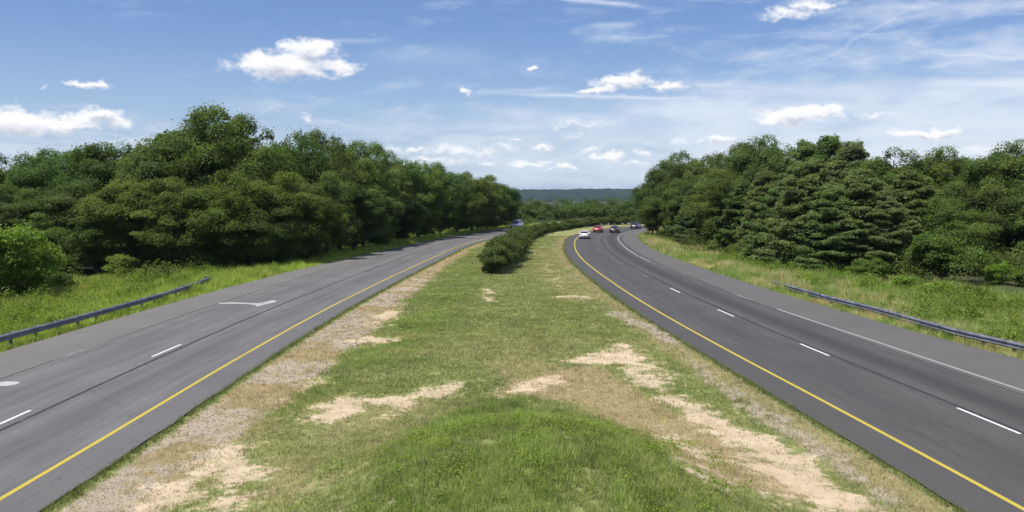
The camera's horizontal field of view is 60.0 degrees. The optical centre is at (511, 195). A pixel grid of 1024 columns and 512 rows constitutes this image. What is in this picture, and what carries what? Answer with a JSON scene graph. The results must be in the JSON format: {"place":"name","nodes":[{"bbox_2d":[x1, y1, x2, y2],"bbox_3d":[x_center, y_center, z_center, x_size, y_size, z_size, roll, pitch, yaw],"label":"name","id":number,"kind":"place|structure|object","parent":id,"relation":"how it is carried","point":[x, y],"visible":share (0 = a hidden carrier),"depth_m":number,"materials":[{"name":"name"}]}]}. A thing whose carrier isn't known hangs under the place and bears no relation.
{"place":"outdoors","nodes":[
{"label":"outdoors","id":0,"kind":"place"},
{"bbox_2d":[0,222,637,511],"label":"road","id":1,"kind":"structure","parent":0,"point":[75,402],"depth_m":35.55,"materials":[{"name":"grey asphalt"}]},
{"bbox_2d":[0,237,491,499],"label":"yellow edge line","id":2,"kind":"object","parent":1,"relation":"on","point":[78,452],"visible":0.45,"depth_m":27.45,"materials":[{"name":"paint"}]},
{"bbox_2d":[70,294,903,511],"bbox_3d":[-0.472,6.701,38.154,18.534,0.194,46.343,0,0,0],"label":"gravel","id":3,"kind":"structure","parent":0,"point":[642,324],"depth_m":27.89,"materials":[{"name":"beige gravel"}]},
{"bbox_2d":[0,0,1023,189],"label":"sky","id":4,"kind":"structure","parent":0,"point":[527,94],"materials":[{"name":"blue"}]},
{"bbox_2d":[2,202,1023,511],"bbox_3d":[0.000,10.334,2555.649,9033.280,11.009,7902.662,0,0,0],"label":"ground","id":5,"kind":"structure","parent":0,"point":[766,468],"depth_m":25.40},
{"bbox_2d":[0,193,32,238],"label":"broadleaf tree","id":6,"kind":"object","parent":5,"relation":"on","point":[4,207],"visible":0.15,"depth_m":80.71,"materials":[{"name":"green plant"}]},
{"bbox_2d":[0,181,41,232],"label":"broadleaf tree","id":7,"kind":"object","parent":5,"relation":"on","point":[7,190],"visible":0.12,"depth_m":83.14,"materials":[{"name":"green plant"}]},
{"bbox_2d":[0,153,47,191],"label":"broadleaf tree","id":8,"kind":"object","parent":5,"relation":"on","point":[5,161],"visible":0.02,"depth_m":96.06,"materials":[{"name":"green plant"}]},
{"bbox_2d":[4,225,62,295],"bbox_3d":[-34.372,4.829,61.980,5.257,5.589,4.346,0,0,19],"label":"shrub","id":9,"kind":"object","parent":5,"relation":"on","point":[35,282],"visible":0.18,"depth_m":61.68,"materials":[{"name":"green plant"}]},
{"bbox_2d":[2,145,68,196],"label":"broadleaf tree","id":10,"kind":"object","parent":5,"relation":"on","point":[24,167],"visible":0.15,"depth_m":94.78,"materials":[{"name":"green plant"}]},
{"bbox_2d":[0,219,71,292],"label":"shrub","id":11,"kind":"object","parent":5,"relation":"on","point":[14,244],"visible":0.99,"depth_m":59.55,"materials":[{"name":"green plant"}]},
{"bbox_2d":[1,200,72,247],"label":"broadleaf tree","id":12,"kind":"object","parent":5,"relation":"on","point":[26,216],"visible":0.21,"depth_m":81.06,"materials":[{"name":"green plant"}]},
{"bbox_2d":[3,142,118,207],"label":"broadleaf tree","id":13,"kind":"object","parent":5,"relation":"on","point":[45,173],"visible":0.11,"depth_m":89.73,"materials":[{"name":"green plant"}]},
{"bbox_2d":[27,181,95,271],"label":"broadleaf tree","id":14,"kind":"object","parent":5,"relation":"on","point":[64,199],"visible":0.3,"depth_m":82.54,"materials":[{"name":"green plant"}]},
{"bbox_2d":[50,271,75,290],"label":"shrub","id":15,"kind":"object","parent":5,"relation":"on","point":[67,278],"visible":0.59,"depth_m":65.31,"materials":[{"name":"green plant"}]},
{"bbox_2d":[60,139,121,190],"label":"broadleaf tree","id":16,"kind":"object","parent":5,"relation":"on","point":[92,150],"visible":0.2,"depth_m":91.56,"materials":[{"name":"green plant"}]},
{"bbox_2d":[39,204,147,273],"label":"broadleaf tree","id":17,"kind":"object","parent":5,"relation":"on","point":[82,238],"visible":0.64,"depth_m":79.67,"materials":[{"name":"green plant"}]},
{"bbox_2d":[0,276,210,344],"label":"guardrail","id":18,"kind":"object","parent":5,"relation":"on","point":[34,330],"visible":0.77,"depth_m":45.87,"materials":[{"name":"metal"}]},
{"bbox_2d":[76,137,134,191],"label":"broadleaf tree","id":19,"kind":"object","parent":5,"relation":"on","point":[128,149],"visible":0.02,"depth_m":94.44,"materials":[{"name":"green plant"}]},
{"bbox_2d":[71,178,160,263],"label":"broadleaf tree","id":20,"kind":"object","parent":5,"relation":"on","point":[105,202],"visible":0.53,"depth_m":80.72,"materials":[{"name":"green plant"}]},
{"bbox_2d":[101,254,136,276],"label":"shrub","id":21,"kind":"object","parent":5,"relation":"on","point":[120,262],"visible":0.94,"depth_m":75.43,"materials":[{"name":"green plant"}]},
{"bbox_2d":[105,136,181,191],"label":"broadleaf tree","id":22,"kind":"object","parent":5,"relation":"on","point":[123,172],"visible":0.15,"depth_m":89.91,"materials":[{"name":"green plant"}]},
{"bbox_2d":[96,189,194,268],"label":"broadleaf tree","id":23,"kind":"object","parent":5,"relation":"on","point":[155,240],"visible":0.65,"depth_m":80.33,"materials":[{"name":"green plant"}]},
{"bbox_2d":[132,175,204,267],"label":"broadleaf tree","id":24,"kind":"object","parent":5,"relation":"on","point":[171,200],"visible":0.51,"depth_m":81.17,"materials":[{"name":"green plant"}]},
{"bbox_2d":[118,122,227,218],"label":"broadleaf tree","id":25,"kind":"object","parent":5,"relation":"on","point":[152,167],"visible":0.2,"depth_m":89.49,"materials":[{"name":"green plant"}]},
{"bbox_2d":[143,187,246,268],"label":"broadleaf tree","id":26,"kind":"object","parent":5,"relation":"on","point":[191,193],"visible":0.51,"depth_m":82.00,"materials":[{"name":"green plant"}]},
{"bbox_2d":[127,99,293,255],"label":"broadleaf tree","id":27,"kind":"object","parent":5,"relation":"on","point":[222,152],"visible":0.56,"depth_m":89.33,"materials":[{"name":"green plant"}]},
{"bbox_2d":[164,168,278,264],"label":"broadleaf tree","id":28,"kind":"object","parent":5,"relation":"on","point":[232,196],"visible":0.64,"depth_m":83.06,"materials":[{"name":"green plant"}]},
{"bbox_2d":[204,110,293,258],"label":"broadleaf tree","id":29,"kind":"object","parent":5,"relation":"on","point":[239,118],"visible":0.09,"depth_m":95.63,"materials":[{"name":"green plant"}]},
{"bbox_2d":[205,193,302,265],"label":"broadleaf tree","id":30,"kind":"object","parent":5,"relation":"on","point":[272,232],"visible":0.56,"depth_m":83.39,"materials":[{"name":"green plant"}]},
{"bbox_2d":[0,221,559,351],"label":"verge grass","id":31,"kind":"structure","parent":5,"relation":"on","point":[223,280],"depth_m":62.59,"materials":[{"name":"green plant"}]},
{"bbox_2d":[237,170,325,263],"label":"broadleaf tree","id":32,"kind":"object","parent":5,"relation":"on","point":[287,195],"visible":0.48,"depth_m":87.23,"materials":[{"name":"green plant"}]},
{"bbox_2d":[7,213,556,285],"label":"undergrowth","id":33,"kind":"object","parent":5,"relation":"on","point":[169,269],"visible":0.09,"depth_m":80.95,"materials":[{"name":"green plant"}]},
{"bbox_2d":[254,140,328,196],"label":"broadleaf tree","id":34,"kind":"object","parent":5,"relation":"on","point":[290,167],"visible":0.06,"depth_m":97.94,"materials":[{"name":"green plant"}]},
{"bbox_2d":[266,126,351,195],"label":"broadleaf tree","id":35,"kind":"object","parent":5,"relation":"on","point":[300,147],"visible":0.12,"depth_m":100.90,"materials":[{"name":"green plant"}]},
{"bbox_2d":[277,179,348,258],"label":"broadleaf tree","id":36,"kind":"object","parent":5,"relation":"on","point":[319,206],"visible":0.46,"depth_m":92.01,"materials":[{"name":"green plant"}]},
{"bbox_2d":[282,126,364,252],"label":"broadleaf tree","id":37,"kind":"object","parent":5,"relation":"on","point":[345,174],"visible":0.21,"depth_m":104.64,"materials":[{"name":"green plant"}]},
{"bbox_2d":[305,169,362,253],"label":"broadleaf tree","id":38,"kind":"object","parent":5,"relation":"on","point":[332,185],"visible":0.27,"depth_m":98.19,"materials":[{"name":"green plant"}]},
{"bbox_2d":[326,141,388,250],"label":"broadleaf tree","id":39,"kind":"object","parent":5,"relation":"on","point":[364,175],"visible":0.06,"depth_m":111.36,"materials":[{"name":"green plant"}]},
{"bbox_2d":[332,184,391,249],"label":"broadleaf tree","id":40,"kind":"object","parent":5,"relation":"on","point":[372,212],"visible":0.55,"depth_m":107.84,"materials":[{"name":"green plant"}]},
{"bbox_2d":[341,137,403,245],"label":"broadleaf tree","id":41,"kind":"object","parent":5,"relation":"on","point":[388,184],"visible":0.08,"depth_m":117.98,"materials":[{"name":"green plant"}]},
{"bbox_2d":[361,185,404,245],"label":"broadleaf tree","id":42,"kind":"object","parent":5,"relation":"on","point":[393,206],"visible":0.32,"depth_m":115.90,"materials":[{"name":"green plant"}]},
{"bbox_2d":[369,141,416,239],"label":"broadleaf tree","id":43,"kind":"object","parent":5,"relation":"on","point":[407,201],"visible":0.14,"depth_m":125.12,"materials":[{"name":"green plant"}]},
{"bbox_2d":[385,187,428,240],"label":"broadleaf tree","id":44,"kind":"object","parent":5,"relation":"on","point":[409,219],"visible":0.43,"depth_m":130.03,"materials":[{"name":"green plant"}]},
{"bbox_2d":[389,157,434,239],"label":"broadleaf tree","id":45,"kind":"object","parent":5,"relation":"on","point":[412,177],"visible":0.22,"depth_m":133.33,"materials":[{"name":"green plant"}]},
{"bbox_2d":[411,192,442,235],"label":"broadleaf tree","id":46,"kind":"object","parent":5,"relation":"on","point":[426,231],"visible":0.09,"depth_m":141.14,"materials":[{"name":"green plant"}]},
{"bbox_2d":[406,158,451,237],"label":"broadleaf tree","id":47,"kind":"object","parent":5,"relation":"on","point":[435,185],"visible":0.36,"depth_m":139.53,"materials":[{"name":"green plant"}]},
{"bbox_2d":[425,160,467,234],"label":"broadleaf tree","id":48,"kind":"object","parent":5,"relation":"on","point":[452,191],"visible":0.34,"depth_m":148.38,"materials":[{"name":"green plant"}]},
{"bbox_2d":[433,198,464,231],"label":"broadleaf tree","id":49,"kind":"object","parent":5,"relation":"on","point":[448,224],"visible":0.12,"depth_m":150.26,"materials":[{"name":"green plant"}]},
{"bbox_2d":[451,170,489,231],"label":"broadleaf tree","id":50,"kind":"object","parent":5,"relation":"on","point":[469,213],"visible":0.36,"depth_m":157.19,"materials":[{"name":"green plant"}]},
{"bbox_2d":[454,171,505,229],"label":"broadleaf tree","id":51,"kind":"object","parent":5,"relation":"on","point":[486,189],"visible":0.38,"depth_m":166.01,"materials":[{"name":"green plant"}]},
{"bbox_2d":[473,174,509,228],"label":"broadleaf tree","id":52,"kind":"object","parent":5,"relation":"on","point":[490,223],"visible":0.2,"depth_m":179.58,"materials":[{"name":"green plant"}]},
{"bbox_2d":[475,245,508,272],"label":"median shrub","id":53,"kind":"object","parent":5,"relation":"on","point":[493,259],"visible":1,"depth_m":76.83,"materials":[{"name":"green plant"}]},
{"bbox_2d":[481,237,518,264],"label":"median shrub","id":54,"kind":"object","parent":5,"relation":"on","point":[504,242],"visible":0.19,"depth_m":81.79,"materials":[{"name":"green plant"}]},
{"bbox_2d":[37,235,972,511],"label":"median grass","id":55,"kind":"structure","parent":5,"relation":"on","point":[499,405],"depth_m":26.43,"materials":[{"name":"green plant"}]},
{"bbox_2d":[496,183,521,226],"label":"broadleaf tree","id":56,"kind":"object","parent":5,"relation":"on","point":[513,193],"visible":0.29,"depth_m":190.56,"materials":[{"name":"green plant"}]},
{"bbox_2d":[504,232,530,257],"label":"median shrub","id":57,"kind":"object","parent":5,"relation":"on","point":[518,238],"visible":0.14,"depth_m":93.26,"materials":[{"name":"green plant"}]},
{"bbox_2d":[290,406,755,511],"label":"weeds","id":58,"kind":"object","parent":5,"relation":"on","point":[648,442],"visible":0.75,"depth_m":18.03,"materials":[{"name":"green plant"}]},
{"bbox_2d":[514,193,636,221],"bbox_3d":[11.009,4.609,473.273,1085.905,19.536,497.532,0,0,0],"label":"distant wood","id":59,"kind":"object","parent":5,"relation":"on","point":[538,210],"visible":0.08,"depth_m":247.38,"materials":[{"name":"green plant"}]},
{"bbox_2d":[629,168,667,233],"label":"broadleaf tree","id":60,"kind":"object","parent":5,"relation":"on","point":[637,200],"visible":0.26,"depth_m":150.90,"materials":[{"name":"green plant"}]},
{"bbox_2d":[634,190,672,236],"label":"broadleaf tree","id":61,"kind":"object","parent":5,"relation":"on","point":[653,220],"visible":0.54,"depth_m":144.44,"materials":[{"name":"green plant"}]},
{"bbox_2d":[632,159,681,231],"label":"broadleaf tree","id":62,"kind":"object","parent":5,"relation":"on","point":[662,164],"visible":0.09,"depth_m":150.78,"materials":[{"name":"green plant"}]},
{"bbox_2d":[659,178,692,232],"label":"broadleaf tree","id":63,"kind":"object","parent":5,"relation":"on","point":[673,196],"visible":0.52,"depth_m":135.84,"materials":[{"name":"green plant"}]},
{"bbox_2d":[654,149,721,197],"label":"broadleaf tree","id":64,"kind":"object","parent":5,"relation":"on","point":[679,167],"visible":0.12,"depth_m":147.33,"materials":[{"name":"green plant"}]},
{"bbox_2d":[664,179,720,244],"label":"pine tree","id":65,"kind":"object","parent":5,"relation":"on","point":[681,228],"visible":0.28,"depth_m":127.07,"materials":[{"name":"green plant"}]},
{"bbox_2d":[682,150,725,182],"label":"broadleaf tree","id":66,"kind":"object","parent":5,"relation":"on","point":[695,177],"visible":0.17,"depth_m":140.20,"materials":[{"name":"green plant"}]},
{"bbox_2d":[677,167,747,240],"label":"broadleaf tree","id":67,"kind":"object","parent":5,"relation":"on","point":[707,210],"visible":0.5,"depth_m":117.54,"materials":[{"name":"green plant"}]},
{"bbox_2d":[702,140,754,210],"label":"broadleaf tree","id":68,"kind":"object","parent":5,"relation":"on","point":[736,147],"visible":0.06,"depth_m":125.91,"materials":[{"name":"green plant"}]},
{"bbox_2d":[710,180,761,250],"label":"pine tree","id":69,"kind":"object","parent":5,"relation":"on","point":[729,222],"visible":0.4,"depth_m":109.28,"materials":[{"name":"green plant"}]},
{"bbox_2d":[723,134,784,184],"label":"broadleaf tree","id":70,"kind":"object","parent":5,"relation":"on","point":[747,154],"visible":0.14,"depth_m":120.28,"materials":[{"name":"green plant"}]},
{"bbox_2d":[730,166,778,250],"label":"pine tree","id":71,"kind":"object","parent":5,"relation":"on","point":[763,181],"visible":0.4,"depth_m":101.41,"materials":[{"name":"green plant"}]},
{"bbox_2d":[726,136,805,192],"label":"broadleaf tree","id":72,"kind":"object","parent":5,"relation":"on","point":[772,162],"visible":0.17,"depth_m":114.91,"materials":[{"name":"green plant"}]},
{"bbox_2d":[738,178,816,258],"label":"pine tree","id":73,"kind":"object","parent":5,"relation":"on","point":[772,197],"visible":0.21,"depth_m":93.37,"materials":[{"name":"green plant"}]},
{"bbox_2d":[751,157,837,263],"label":"pine tree","id":74,"kind":"object","parent":5,"relation":"on","point":[794,205],"visible":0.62,"depth_m":86.74,"materials":[{"name":"green plant"}]},
{"bbox_2d":[777,139,815,179],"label":"pine tree","id":75,"kind":"object","parent":5,"relation":"on","point":[805,148],"visible":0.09,"depth_m":107.49,"materials":[{"name":"green plant"}]},
{"bbox_2d":[801,132,843,197],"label":"pine tree","id":76,"kind":"object","parent":5,"relation":"on","point":[829,145],"visible":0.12,"depth_m":105.10,"materials":[{"name":"green plant"}]},
{"bbox_2d":[776,185,880,269],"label":"pine tree","id":77,"kind":"object","parent":5,"relation":"on","point":[837,239],"visible":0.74,"depth_m":82.12,"materials":[{"name":"green plant"}]},
{"bbox_2d":[638,227,1023,359],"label":"verge grass","id":78,"kind":"structure","parent":5,"relation":"on","point":[758,276],"depth_m":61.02,"materials":[{"name":"green plant"}]},
{"bbox_2d":[655,227,1023,283],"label":"undergrowth","id":79,"kind":"object","parent":5,"relation":"on","point":[1015,260],"visible":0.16,"depth_m":78.69,"materials":[{"name":"green plant"}]},
{"bbox_2d":[823,138,869,184],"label":"pine tree","id":80,"kind":"object","parent":5,"relation":"on","point":[854,151],"visible":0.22,"depth_m":102.10,"materials":[{"name":"green plant"}]},
{"bbox_2d":[803,167,918,269],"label":"pine tree","id":81,"kind":"object","parent":5,"relation":"on","point":[861,185],"visible":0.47,"depth_m":82.18,"materials":[{"name":"green plant"}]},
{"bbox_2d":[835,154,899,187],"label":"broadleaf tree","id":82,"kind":"object","parent":5,"relation":"on","point":[875,163],"visible":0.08,"depth_m":98.29,"materials":[{"name":"green plant"}]},
{"bbox_2d":[850,255,892,280],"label":"shrub","id":83,"kind":"object","parent":5,"relation":"on","point":[876,264],"visible":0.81,"depth_m":73.53,"materials":[{"name":"green plant"}]},
{"bbox_2d":[837,194,933,271],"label":"pine tree","id":84,"kind":"object","parent":5,"relation":"on","point":[894,214],"visible":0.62,"depth_m":80.24,"materials":[{"name":"green plant"}]},
{"bbox_2d":[771,280,1023,351],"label":"guardrail","id":85,"kind":"object","parent":5,"relation":"on","point":[1013,345],"visible":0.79,"depth_m":44.11,"materials":[{"name":"metal"}]},
{"bbox_2d":[871,158,938,189],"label":"broadleaf tree","id":86,"kind":"object","parent":5,"relation":"on","point":[911,168],"visible":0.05,"depth_m":95.82,"materials":[{"name":"green plant"}]},
{"bbox_2d":[865,146,945,199],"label":"broadleaf tree","id":87,"kind":"object","parent":5,"relation":"on","point":[894,169],"visible":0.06,"depth_m":96.98,"materials":[{"name":"green plant"}]},
{"bbox_2d":[891,275,920,289],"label":"shrub","id":88,"kind":"object","parent":5,"relation":"on","point":[900,279],"visible":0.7,"depth_m":65.60,"materials":[{"name":"green plant"}]},
{"bbox_2d":[883,169,958,240],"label":"pine tree","id":89,"kind":"object","parent":5,"relation":"on","point":[907,190],"visible":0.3,"depth_m":84.58,"materials":[{"name":"green plant"}]},
{"bbox_2d":[897,142,966,199],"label":"broadleaf tree","id":90,"kind":"object","parent":5,"relation":"on","point":[939,156],"visible":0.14,"depth_m":96.00,"materials":[{"name":"green plant"}]},
{"bbox_2d":[912,281,955,292],"bbox_3d":[29.437,6.700,62.040,3.215,1.783,3.202,0,0,9],"label":"shrub","id":91,"kind":"object","parent":5,"relation":"on","point":[936,285],"visible":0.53,"depth_m":61.26,"materials":[{"name":"green plant"}]},
{"bbox_2d":[900,230,994,281],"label":"shrub","id":92,"kind":"object","parent":5,"relation":"on","point":[936,248],"visible":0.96,"depth_m":71.45,"materials":[{"name":"green plant"}]},
{"bbox_2d":[907,194,1003,271],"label":"broadleaf tree","id":93,"kind":"object","parent":5,"relation":"on","point":[971,231],"visible":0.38,"depth_m":81.93,"materials":[{"name":"green plant"}]},
{"bbox_2d":[929,177,1019,251],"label":"broadleaf tree","id":94,"kind":"object","parent":5,"relation":"on","point":[954,188],"visible":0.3,"depth_m":87.55,"materials":[{"name":"green plant"}]},
{"bbox_2d":[941,155,1012,208],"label":"broadleaf tree","id":95,"kind":"object","parent":5,"relation":"on","point":[964,179],"visible":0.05,"depth_m":94.69,"materials":[{"name":"green plant"}]},
{"bbox_2d":[960,135,1023,249],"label":"broadleaf tree","id":96,"kind":"object","parent":5,"relation":"on","point":[987,164],"visible":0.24,"depth_m":91.31,"materials":[{"name":"green plant"}]},
{"bbox_2d":[961,184,1022,255],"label":"broadleaf tree","id":97,"kind":"object","parent":5,"relation":"on","point":[1001,240],"visible":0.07,"depth_m":89.75,"materials":[{"name":"green plant"}]},
{"bbox_2d":[967,174,1023,255],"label":"broadleaf tree","id":98,"kind":"object","parent":5,"relation":"on","point":[1011,199],"visible":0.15,"depth_m":88.66,"materials":[{"name":"green plant"}]},
{"bbox_2d":[968,152,1023,251],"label":"broadleaf tree","id":99,"kind":"object","parent":5,"relation":"on","point":[1005,165],"visible":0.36,"depth_m":89.05,"materials":[{"name":"green plant"}]},
{"bbox_2d":[980,261,1017,284],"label":"shrub","id":100,"kind":"object","parent":5,"relation":"on","point":[991,271],"visible":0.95,"depth_m":71.57,"materials":[{"name":"green plant"}]},
{"bbox_2d":[1006,196,1023,254],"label":"broadleaf tree","id":101,"kind":"object","parent":5,"relation":"on","point":[1019,212],"visible":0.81,"depth_m":85.18,"materials":[{"name":"green plant"}]},
{"bbox_2d":[517,188,636,201],"bbox_3d":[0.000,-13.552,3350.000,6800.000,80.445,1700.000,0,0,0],"label":"hills","id":102,"kind":"structure","parent":0,"point":[577,195],"depth_m":2927.36,"materials":[{"name":"green plant"}]},
{"bbox_2d":[565,225,1023,511],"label":"road","id":103,"kind":"structure","parent":0,"point":[913,401],"depth_m":34.51,"materials":[{"name":"grey asphalt"}]},
{"bbox_2d":[574,227,1023,510],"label":"yellow edge line","id":104,"kind":"object","parent":103,"relation":"on","point":[945,466],"visible":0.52,"depth_m":26.59,"materials":[{"name":"paint"}]},
{"bbox_2d":[779,309,1023,390],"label":"white edge line","id":105,"kind":"object","parent":103,"relation":"on","point":[913,354],"visible":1,"depth_m":36.85,"materials":[{"name":"paint"}]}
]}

